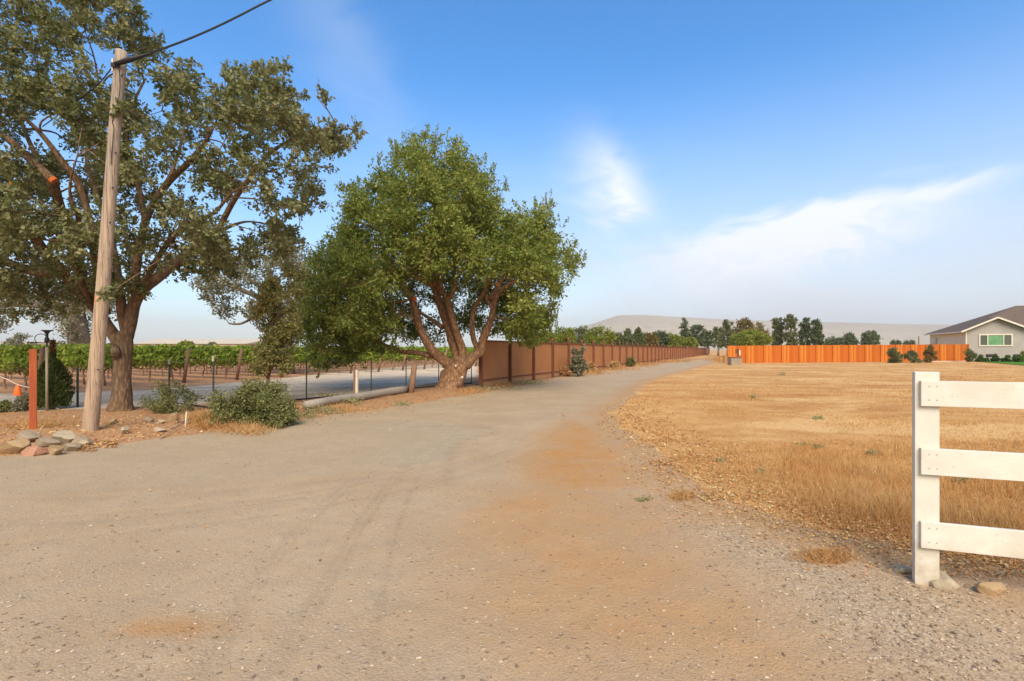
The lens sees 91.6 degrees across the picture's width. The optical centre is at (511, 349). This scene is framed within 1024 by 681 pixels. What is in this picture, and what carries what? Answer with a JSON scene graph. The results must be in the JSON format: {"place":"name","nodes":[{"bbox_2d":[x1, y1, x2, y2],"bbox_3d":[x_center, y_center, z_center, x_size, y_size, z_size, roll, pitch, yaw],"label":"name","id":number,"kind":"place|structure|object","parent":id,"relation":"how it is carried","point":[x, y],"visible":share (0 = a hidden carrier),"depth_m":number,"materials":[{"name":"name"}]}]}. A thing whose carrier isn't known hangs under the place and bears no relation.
{"place":"outdoors","nodes":[
{"label":"outdoors","id":0,"kind":"place"},
{"bbox_2d":[0,361,477,410],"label":"road","id":1,"kind":"structure","parent":0,"point":[331,384],"depth_m":21.51,"materials":[{"name":"asphalt"}]},
{"bbox_2d":[0,359,478,392],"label":"vineyard soil","id":2,"kind":"structure","parent":0,"point":[193,378],"depth_m":27.95,"materials":[{"name":"soil"}]},
{"bbox_2d":[0,343,21,388],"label":"grapevine","id":3,"kind":"object","parent":2,"relation":"on","point":[4,349],"visible":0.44,"depth_m":19.21,"materials":[{"name":"green plant"}]},
{"bbox_2d":[0,332,38,345],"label":"tree","id":4,"kind":"object","parent":2,"relation":"on","point":[13,341],"visible":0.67,"depth_m":89.97,"materials":[{"name":"green plant"}]},
{"bbox_2d":[2,342,39,390],"bbox_3d":[-17.982,0.646,18.330,2.197,1.824,1.045,0,0,26],"label":"grapevine","id":5,"kind":"object","parent":2,"relation":"on","point":[20,363],"visible":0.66,"depth_m":18.32,"materials":[{"name":"green plant"}]},
{"bbox_2d":[0,348,44,378],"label":"trellis post","id":6,"kind":"object","parent":2,"relation":"on","point":[41,354],"visible":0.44,"depth_m":17.78,"materials":[{"name":"brown wood"}]},
{"bbox_2d":[0,283,127,344],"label":"grey brown tree","id":7,"kind":"object","parent":2,"relation":"on","point":[76,328],"visible":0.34,"depth_m":61.08,"materials":[{"name":"green plant"}]},
{"bbox_2d":[56,342,82,368],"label":"grapevine","id":8,"kind":"object","parent":2,"relation":"on","point":[64,350],"visible":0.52,"depth_m":22.19,"materials":[{"name":"green plant"}]},
{"bbox_2d":[65,343,89,384],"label":"grapevine","id":9,"kind":"object","parent":2,"relation":"on","point":[80,359],"visible":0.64,"depth_m":21.47,"materials":[{"name":"green plant"}]},
{"bbox_2d":[84,343,112,385],"bbox_3d":[-16.876,0.603,20.730,2.295,1.951,1.092,0,0,27],"label":"grapevine","id":10,"kind":"object","parent":2,"relation":"on","point":[108,362],"visible":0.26,"depth_m":20.45,"materials":[{"name":"green plant"}]},
{"bbox_2d":[132,344,140,368],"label":"grapevine","id":11,"kind":"object","parent":2,"relation":"on","point":[135,354],"visible":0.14,"depth_m":24.20,"materials":[{"name":"green plant"}]},
{"bbox_2d":[132,345,161,380],"bbox_3d":[-17.338,0.661,23.822,2.159,1.783,0.957,0,0,29],"label":"grapevine","id":12,"kind":"object","parent":2,"relation":"on","point":[145,356],"visible":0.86,"depth_m":23.78,"materials":[{"name":"green plant"}]},
{"bbox_2d":[149,343,174,376],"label":"grapevine","id":13,"kind":"object","parent":2,"relation":"on","point":[161,345],"visible":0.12,"depth_m":27.67,"materials":[{"name":"green plant"}]},
{"bbox_2d":[147,348,189,382],"bbox_3d":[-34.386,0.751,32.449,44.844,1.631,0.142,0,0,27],"label":"trellis post","id":14,"kind":"object","parent":2,"relation":"on","point":[184,373],"visible":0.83,"depth_m":22.34,"materials":[{"name":"brown wood"}]},
{"bbox_2d":[154,345,189,381],"bbox_3d":[-15.680,0.660,22.906,2.159,1.792,1.027,0,0,27],"label":"grapevine","id":15,"kind":"object","parent":2,"relation":"on","point":[172,351],"visible":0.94,"depth_m":22.85,"materials":[{"name":"green plant"}]},
{"bbox_2d":[110,348,242,379],"bbox_3d":[-33.236,0.751,34.699,44.844,1.631,0.142,0,0,27],"label":"vineyard trellis","id":16,"kind":"object","parent":2,"relation":"on","point":[239,365],"visible":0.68,"depth_m":24.61,"materials":[{"name":"brown wood"}]},
{"bbox_2d":[166,344,196,377],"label":"grapevine","id":17,"kind":"object","parent":2,"relation":"on","point":[180,346],"visible":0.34,"depth_m":26.67,"materials":[{"name":"green plant"}]},
{"bbox_2d":[133,339,262,345],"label":"pale building","id":18,"kind":"structure","parent":2,"relation":"on","point":[223,342],"depth_m":155.16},
{"bbox_2d":[188,345,219,377],"bbox_3d":[-16.206,0.648,26.015,2.180,1.854,1.038,0,0,25],"label":"grapevine","id":19,"kind":"object","parent":2,"relation":"on","point":[206,352],"visible":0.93,"depth_m":25.99,"materials":[{"name":"green plant"}]},
{"bbox_2d":[209,346,242,378],"bbox_3d":[-14.488,0.671,25.189,2.133,1.761,0.946,0,0,30],"label":"grapevine","id":20,"kind":"object","parent":2,"relation":"on","point":[227,357],"visible":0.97,"depth_m":25.06,"materials":[{"name":"green plant"}]},
{"bbox_2d":[235,346,255,375],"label":"grapevine","id":21,"kind":"object","parent":2,"relation":"on","point":[245,355],"visible":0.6,"depth_m":28.19,"materials":[{"name":"green plant"}]},
{"bbox_2d":[185,238,314,373],"bbox_3d":[-15.863,-2.838,30.750,9.056,8.819,6.575,0,0,0],"label":"grey oak tree","id":22,"kind":"object","parent":2,"relation":"on","point":[222,284],"visible":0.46,"depth_m":30.27,"materials":[{"name":"green plant"}]},
{"bbox_2d":[35,342,473,347],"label":"distant vine rows","id":23,"kind":"object","parent":2,"relation":"on","point":[215,345],"visible":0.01,"depth_m":49.91,"materials":[{"name":"green plant"}]},
{"bbox_2d":[292,347,317,374],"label":"grapevine","id":24,"kind":"object","parent":2,"relation":"on","point":[298,358],"visible":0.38,"depth_m":29.66,"materials":[{"name":"green plant"}]},
{"bbox_2d":[355,349,378,371],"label":"grapevine","id":25,"kind":"object","parent":2,"relation":"on","point":[369,360],"visible":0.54,"depth_m":34.01,"materials":[{"name":"green plant"}]},
{"bbox_2d":[381,347,403,369],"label":"grapevine","id":26,"kind":"object","parent":2,"relation":"on","point":[394,358],"visible":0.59,"depth_m":36.24,"materials":[{"name":"green plant"}]},
{"bbox_2d":[403,345,425,362],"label":"grapevine","id":27,"kind":"object","parent":2,"relation":"on","point":[417,357],"visible":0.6,"depth_m":38.49,"materials":[{"name":"green plant"}]},
{"bbox_2d":[0,358,722,454],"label":"soil verge","id":28,"kind":"structure","parent":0,"point":[437,394],"depth_m":11.50,"materials":[{"name":"soil"}]},
{"bbox_2d":[0,399,12,411],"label":"wispy shrub","id":29,"kind":"object","parent":28,"relation":"on","point":[5,404],"visible":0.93,"depth_m":11.96,"materials":[{"name":"green plant"}]},
{"bbox_2d":[0,438,31,453],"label":"rock","id":30,"kind":"object","parent":28,"relation":"on","point":[15,446],"visible":0.88,"depth_m":7.09,"materials":[{"name":"stone"}]},
{"bbox_2d":[7,391,39,411],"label":"wispy shrub","id":31,"kind":"object","parent":28,"relation":"on","point":[21,403],"visible":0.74,"depth_m":12.18,"materials":[{"name":"green plant"}]},
{"bbox_2d":[15,430,41,441],"bbox_3d":[-7.465,1.355,7.703,0.339,0.226,0.189,0,0,2],"label":"rock","id":32,"kind":"object","parent":28,"relation":"on","point":[31,435],"visible":0.72,"depth_m":7.66,"materials":[{"name":"stone"}]},
{"bbox_2d":[29,349,36,429],"bbox_3d":[-8.561,0.794,8.898,0.100,1.613,0.100,0,0,-42],"label":"red wood post","id":33,"kind":"object","parent":28,"relation":"on","point":[32,388],"visible":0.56,"depth_m":8.86,"materials":[{"name":"wood"}]},
{"bbox_2d":[0,376,28,387],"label":"rope","id":34,"kind":"object","parent":33,"relation":"attached to","point":[13,382],"visible":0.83,"depth_m":9.40,"materials":[{"name":"fabric"}]},
{"bbox_2d":[13,385,22,395],"bbox_3d":[-9.323,0.766,9.390,0.128,0.192,0.128,0,0,0],"label":"warning cone","id":35,"kind":"object","parent":34,"relation":"hanging from","point":[17,391],"visible":1,"depth_m":9.36,"materials":[{"name":"orange plastic"}]},
{"bbox_2d":[26,330,52,410],"bbox_3d":[-11.578,0.507,12.200,0.580,1.986,0.292,0,0,0],"label":"garden lamp","id":36,"kind":"object","parent":28,"relation":"on","point":[46,338],"visible":1,"depth_m":12.18,"materials":[{"name":"grey metal"}]},
{"bbox_2d":[34,436,60,446],"bbox_3d":[-7.061,1.415,7.577,0.254,0.195,0.203,0,0,15],"label":"rock","id":37,"kind":"object","parent":28,"relation":"on","point":[44,441],"visible":0.77,"depth_m":7.53,"materials":[{"name":"stone"}]},
{"bbox_2d":[28,339,74,408],"bbox_3d":[-11.611,0.610,12.592,0.897,1.779,0.915,0,0,0],"label":"columnar conifer","id":38,"kind":"object","parent":28,"relation":"on","point":[59,388],"visible":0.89,"depth_m":12.46,"materials":[{"name":"green plant"}]},
{"bbox_2d":[51,430,75,443],"bbox_3d":[-6.952,1.399,7.782,0.345,0.274,0.220,0,0,5],"label":"rock","id":39,"kind":"object","parent":28,"relation":"on","point":[64,436],"visible":0.66,"depth_m":7.73,"materials":[{"name":"stone"}]},
{"bbox_2d":[81,48,127,430],"bbox_3d":[-7.170,-1.738,8.750,0.811,7.040,0.250,0,0,0],"label":"utility pole","id":40,"kind":"object","parent":28,"relation":"on","point":[92,401],"visible":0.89,"depth_m":8.67,"materials":[{"name":"brown wood"}]},
{"bbox_2d":[42,0,271,126],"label":"overhead cable","id":41,"kind":"object","parent":40,"relation":"attached to","point":[130,59],"visible":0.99,"depth_m":8.76,"materials":[{"name":"rubber"}]},
{"bbox_2d":[137,378,205,413],"bbox_3d":[-8.378,1.107,12.015,1.531,0.873,1.154,0,0,0],"label":"wispy shrub","id":42,"kind":"object","parent":28,"relation":"on","point":[167,404],"visible":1,"depth_m":12.04,"materials":[{"name":"green plant"}]},
{"bbox_2d":[167,413,179,420],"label":"rock","id":43,"kind":"object","parent":28,"relation":"on","point":[172,417],"visible":0.79,"depth_m":10.26,"materials":[{"name":"stone"}]},
{"bbox_2d":[0,0,368,411],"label":"oak tree","id":44,"kind":"object","parent":28,"relation":"on","point":[76,235],"visible":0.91,"depth_m":10.88,"materials":[{"name":"green plant"}]},
{"bbox_2d":[13,356,471,406],"bbox_3d":[-8.177,0.879,14.754,17.524,1.453,4.288,0,0,-30],"label":"wire fence","id":45,"kind":"object","parent":28,"relation":"on","point":[77,402],"visible":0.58,"depth_m":14.18,"materials":[{"name":"metal"}]},
{"bbox_2d":[193,374,304,428],"bbox_3d":[-5.065,1.050,9.948,1.860,1.102,1.848,0,0,33],"label":"roadside shrub","id":46,"kind":"object","parent":28,"relation":"on","point":[252,402],"visible":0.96,"depth_m":9.75,"materials":[{"name":"green plant"}]},
{"bbox_2d":[246,261,311,383],"bbox_3d":[-6.388,-0.434,13.441,1.796,3.954,1.573,0,0,0],"label":"oak sapling","id":47,"kind":"object","parent":28,"relation":"on","point":[277,336],"visible":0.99,"depth_m":13.21,"materials":[{"name":"green plant"}]},
{"bbox_2d":[176,382,470,407],"bbox_3d":[-5.736,1.435,17.533,2.685,0.118,10.241,0,0,35],"label":"irrigation pipe","id":48,"kind":"object","parent":28,"relation":"on","point":[307,398],"visible":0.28,"depth_m":15.05,"materials":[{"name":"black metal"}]},
{"bbox_2d":[303,385,408,408],"bbox_3d":[-4.237,1.325,14.433,0.240,0.242,5.202,0,0,16],"label":"fallen log","id":49,"kind":"object","parent":28,"relation":"on","point":[365,395],"visible":0.94,"depth_m":13.95,"materials":[{"name":"grey wood"}]},
{"bbox_2d":[353,370,358,392],"bbox_3d":[-4.635,1.070,14.787,0.125,0.960,0.103,0,0,0],"label":"old wood post","id":50,"kind":"object","parent":28,"relation":"on","point":[355,381],"visible":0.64,"depth_m":14.74,"materials":[{"name":"wood"}]},
{"bbox_2d":[408,364,416,392],"bbox_3d":[-3.338,1.015,16.712,0.340,1.098,0.194,0,0,-40],"label":"leaning post","id":51,"kind":"object","parent":28,"relation":"on","point":[412,378],"visible":0.79,"depth_m":16.65,"materials":[{"name":"brown wood"}]},
{"bbox_2d":[287,123,589,388],"bbox_3d":[-2.880,-3.566,18.488,11.593,10.600,8.868,0,0,0],"label":"evergreen tree","id":52,"kind":"object","parent":28,"relation":"on","point":[439,248],"visible":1,"depth_m":16.74,"materials":[{"name":"green plant"}]},
{"bbox_2d":[0,378,1023,674],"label":"fallen leaves","id":53,"kind":"object","parent":28,"relation":"on","point":[778,504],"visible":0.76,"depth_m":4.84,"materials":[{"name":"brown plant"}]},
{"bbox_2d":[536,330,557,342],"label":"tree","id":54,"kind":"object","parent":28,"relation":"on","point":[551,337],"visible":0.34,"depth_m":40.95,"materials":[{"name":"green plant"}]},
{"bbox_2d":[554,326,576,342],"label":"tree","id":55,"kind":"object","parent":28,"relation":"on","point":[564,334],"visible":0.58,"depth_m":44.44,"materials":[{"name":"green plant"}]},
{"bbox_2d":[559,365,572,376],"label":"dry bush","id":56,"kind":"object","parent":28,"relation":"on","point":[565,371],"visible":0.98,"depth_m":27.87,"materials":[{"name":"grey plant"}]},
{"bbox_2d":[573,325,593,343],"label":"tree","id":57,"kind":"object","parent":28,"relation":"on","point":[580,330],"visible":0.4,"depth_m":73.88,"materials":[{"name":"green plant"}]},
{"bbox_2d":[479,337,709,386],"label":"brown fence","id":58,"kind":"object","parent":28,"relation":"on","point":[503,361],"visible":0.78,"depth_m":26.48,"materials":[{"name":"wood"}]},
{"bbox_2d":[583,325,616,344],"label":"tree","id":59,"kind":"object","parent":28,"relation":"on","point":[601,337],"visible":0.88,"depth_m":54.39,"materials":[{"name":"green plant"}]},
{"bbox_2d":[607,332,630,344],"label":"tree","id":60,"kind":"object","parent":28,"relation":"on","point":[621,339],"visible":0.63,"depth_m":61.06,"materials":[{"name":"green plant"}]},
{"bbox_2d":[622,328,636,345],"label":"tree","id":61,"kind":"object","parent":28,"relation":"on","point":[627,332],"visible":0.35,"depth_m":66.03,"materials":[{"name":"green plant"}]},
{"bbox_2d":[626,356,636,366],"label":"shrub","id":62,"kind":"object","parent":28,"relation":"on","point":[630,361],"visible":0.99,"depth_m":43.82,"materials":[{"name":"green plant"}]},
{"bbox_2d":[300,372,972,501],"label":"weeds","id":63,"kind":"object","parent":28,"relation":"on","point":[348,399],"visible":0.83,"depth_m":11.77,"materials":[{"name":"green plant"}]},
{"bbox_2d":[632,326,646,345],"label":"tree","id":64,"kind":"object","parent":28,"relation":"on","point":[638,336],"visible":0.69,"depth_m":72.14,"materials":[{"name":"green plant"}]},
{"bbox_2d":[644,332,659,345],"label":"tree","id":65,"kind":"object","parent":28,"relation":"on","point":[652,339],"visible":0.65,"depth_m":79.75,"materials":[{"name":"green plant"}]},
{"bbox_2d":[0,359,1023,680],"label":"gravel road","id":66,"kind":"structure","parent":0,"point":[456,453],"depth_m":3.44,"materials":[{"name":"gravel"}]},
{"bbox_2d":[21,446,47,455],"bbox_3d":[-6.799,1.453,7.080,0.294,0.188,0.193,0,0,18],"label":"rock","id":67,"kind":"object","parent":66,"relation":"on","point":[33,451],"visible":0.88,"depth_m":7.02,"materials":[{"name":"stone"}]},
{"bbox_2d":[49,445,63,454],"bbox_3d":[-6.515,1.441,7.125,0.260,0.160,0.136,0,0,25],"label":"rock","id":68,"kind":"object","parent":66,"relation":"on","point":[55,450],"visible":0.97,"depth_m":7.08,"materials":[{"name":"stone"}]},
{"bbox_2d":[62,443,81,450],"bbox_3d":[-6.517,1.456,7.388,0.254,0.162,0.174,0,0,24],"label":"rock","id":69,"kind":"object","parent":66,"relation":"on","point":[71,446],"visible":0.89,"depth_m":7.33,"materials":[{"name":"stone"}]},
{"bbox_2d":[71,435,90,443],"bbox_3d":[-6.700,1.422,7.759,0.257,0.209,0.156,0,0,-17],"label":"rock","id":70,"kind":"object","parent":66,"relation":"on","point":[78,438],"visible":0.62,"depth_m":7.70,"materials":[{"name":"stone"}]},
{"bbox_2d":[0,357,862,565],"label":"straw","id":71,"kind":"object","parent":66,"relation":"on","point":[823,554],"visible":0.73,"depth_m":9.35,"materials":[{"name":"yellow plant"}]},
{"bbox_2d":[567,343,588,376],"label":"shrub","id":72,"kind":"object","parent":66,"relation":"on","point":[578,365],"visible":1,"depth_m":27.88,"materials":[{"name":"green plant"}]},
{"bbox_2d":[606,360,620,369],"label":"dry bush","id":73,"kind":"object","parent":66,"relation":"on","point":[613,364],"visible":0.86,"depth_m":36.90,"materials":[{"name":"grey plant"}]},
{"bbox_2d":[890,563,911,573],"bbox_3d":[2.631,1.503,3.362,0.130,0.080,0.092,0,0,32],"label":"concrete lump","id":74,"kind":"object","parent":66,"relation":"on","point":[897,568],"visible":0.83,"depth_m":3.35,"materials":[{"name":"concrete"}]},
{"bbox_2d":[929,570,960,590],"bbox_3d":[2.749,1.490,3.182,0.179,0.139,0.161,0,0,17],"label":"concrete lump","id":75,"kind":"object","parent":66,"relation":"on","point":[944,581],"visible":0.62,"depth_m":3.12,"materials":[{"name":"concrete"}]},
{"bbox_2d":[912,372,1023,585],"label":"white fence","id":76,"kind":"object","parent":66,"relation":"on","point":[932,535],"visible":0.91,"depth_m":3.12,"materials":[{"name":"paint"}]},
{"bbox_2d":[975,582,1005,595],"bbox_3d":[2.950,1.469,3.067,0.169,0.095,0.096,0,0,11],"label":"rock","id":77,"kind":"object","parent":66,"relation":"on","point":[993,588],"visible":0.96,"depth_m":3.04,"materials":[{"name":"stone"}]},
{"bbox_2d":[0,0,1023,347],"label":"sky","id":78,"kind":"structure","parent":0,"point":[849,161],"materials":[{"name":"blue"}]},
{"bbox_2d":[470,315,951,349],"bbox_3d":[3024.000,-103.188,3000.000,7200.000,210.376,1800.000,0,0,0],"label":"hills","id":79,"kind":"structure","parent":0,"point":[888,333],"depth_m":2589.44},
{"bbox_2d":[608,350,1023,568],"bbox_3d":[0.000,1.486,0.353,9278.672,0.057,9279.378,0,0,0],"label":"dry field","id":80,"kind":"structure","parent":0,"point":[869,368],"depth_m":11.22,"materials":[{"name":"plant"}]},
{"bbox_2d":[653,330,670,346],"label":"tree","id":81,"kind":"object","parent":80,"relation":"on","point":[664,337],"visible":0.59,"depth_m":90.22,"materials":[{"name":"green plant"}]},
{"bbox_2d":[665,332,683,346],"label":"tree","id":82,"kind":"object","parent":80,"relation":"on","point":[676,340],"visible":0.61,"depth_m":103.84,"materials":[{"name":"green plant"}]},
{"bbox_2d":[678,317,691,347],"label":"tree","id":83,"kind":"object","parent":80,"relation":"on","point":[685,332],"visible":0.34,"depth_m":127.67,"materials":[{"name":"green plant"}]},
{"bbox_2d":[680,336,698,347],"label":"tree","id":84,"kind":"object","parent":80,"relation":"on","point":[691,342],"visible":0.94,"depth_m":111.54,"materials":[{"name":"green plant"}]},
{"bbox_2d":[689,324,705,346],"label":"tree","id":85,"kind":"object","parent":80,"relation":"on","point":[700,338],"visible":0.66,"depth_m":131.55,"materials":[{"name":"green plant"}]},
{"bbox_2d":[702,328,713,354],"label":"tree","id":86,"kind":"object","parent":80,"relation":"on","point":[708,340],"visible":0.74,"depth_m":135.60,"materials":[{"name":"green plant"}]},
{"bbox_2d":[711,326,724,355],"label":"tree","id":87,"kind":"object","parent":80,"relation":"on","point":[716,332],"visible":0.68,"depth_m":124.80,"materials":[{"name":"green plant"}]},
{"bbox_2d":[718,319,734,355],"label":"tree","id":88,"kind":"object","parent":80,"relation":"on","point":[727,332],"visible":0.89,"depth_m":111.73,"materials":[{"name":"green plant"}]},
{"bbox_2d":[728,357,741,364],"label":"wooden bin","id":89,"kind":"object","parent":80,"relation":"on","point":[734,360],"visible":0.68,"depth_m":47.98,"materials":[{"name":"grey wood"}]},
{"bbox_2d":[732,317,755,336],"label":"tree","id":90,"kind":"object","parent":80,"relation":"on","point":[742,323],"visible":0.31,"depth_m":95.53,"materials":[{"name":"plant"}]},
{"bbox_2d":[730,329,773,345],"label":"tree","id":91,"kind":"object","parent":80,"relation":"on","point":[752,337],"visible":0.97,"depth_m":83.32,"materials":[{"name":"green plant"}]},
{"bbox_2d":[752,321,770,345],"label":"tree","id":92,"kind":"object","parent":80,"relation":"on","point":[761,327],"visible":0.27,"depth_m":99.60,"materials":[{"name":"plant"}]},
{"bbox_2d":[770,317,784,345],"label":"tree","id":93,"kind":"object","parent":80,"relation":"on","point":[777,332],"visible":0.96,"depth_m":99.73,"materials":[{"name":"green plant"}]},
{"bbox_2d":[782,314,799,344],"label":"tree","id":94,"kind":"object","parent":80,"relation":"on","point":[790,321],"visible":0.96,"depth_m":97.65,"materials":[{"name":"green plant"}]},
{"bbox_2d":[797,317,811,344],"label":"tree","id":95,"kind":"object","parent":80,"relation":"on","point":[804,331],"visible":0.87,"depth_m":99.75,"materials":[{"name":"green plant"}]},
{"bbox_2d":[809,318,825,344],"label":"tree","id":96,"kind":"object","parent":80,"relation":"on","point":[816,336],"visible":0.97,"depth_m":98.65,"materials":[{"name":"green plant"}]},
{"bbox_2d":[824,336,842,344],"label":"tree","id":97,"kind":"object","parent":80,"relation":"on","point":[833,341],"visible":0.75,"depth_m":149.38,"materials":[{"name":"green plant"}]},
{"bbox_2d":[727,344,968,362],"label":"redwood fence","id":98,"kind":"object","parent":80,"relation":"on","point":[814,353],"visible":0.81,"depth_m":58.69,"materials":[{"name":"wood"}]},
{"bbox_2d":[839,331,858,344],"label":"tree","id":99,"kind":"object","parent":80,"relation":"on","point":[849,338],"visible":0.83,"depth_m":149.38,"materials":[{"name":"green plant"}]},
{"bbox_2d":[858,330,883,344],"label":"tree","id":100,"kind":"object","parent":80,"relation":"on","point":[872,338],"visible":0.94,"depth_m":144.27,"materials":[{"name":"green plant"}]},
{"bbox_2d":[885,346,903,362],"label":"yard shrub","id":101,"kind":"object","parent":80,"relation":"on","point":[897,357],"visible":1,"depth_m":56.28,"materials":[{"name":"green plant"}]},
{"bbox_2d":[903,350,923,362],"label":"yard shrub","id":102,"kind":"object","parent":80,"relation":"on","point":[911,356],"visible":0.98,"depth_m":56.77,"materials":[{"name":"green plant"}]},
{"bbox_2d":[921,344,939,362],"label":"yard shrub","id":103,"kind":"object","parent":80,"relation":"on","point":[929,350],"visible":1,"depth_m":57.39,"materials":[{"name":"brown plant"}]},
{"bbox_2d":[963,348,977,361],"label":"yard shrub","id":104,"kind":"object","parent":80,"relation":"on","point":[970,355],"visible":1,"depth_m":61.19,"materials":[{"name":"green plant"}]},
{"bbox_2d":[923,306,1023,360],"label":"house","id":105,"kind":"structure","parent":0,"point":[1000,334],"depth_m":64.31,"materials":[{"name":"grey paint"}]},
{"bbox_2d":[979,334,1012,345],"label":"window","id":106,"kind":"structure","parent":105,"relation":"in","point":[984,339],"depth_m":63.63,"materials":[{"name":"green glass"}]},
{"bbox_2d":[974,361,1023,365],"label":"lawn","id":107,"kind":"structure","parent":0,"point":[1016,363],"depth_m":56.20,"materials":[{"name":"plant"}]},
{"bbox_2d":[975,354,989,361],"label":"clipped bush","id":108,"kind":"object","parent":107,"relation":"on","point":[981,358],"visible":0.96,"depth_m":61.07,"materials":[{"name":"green plant"}]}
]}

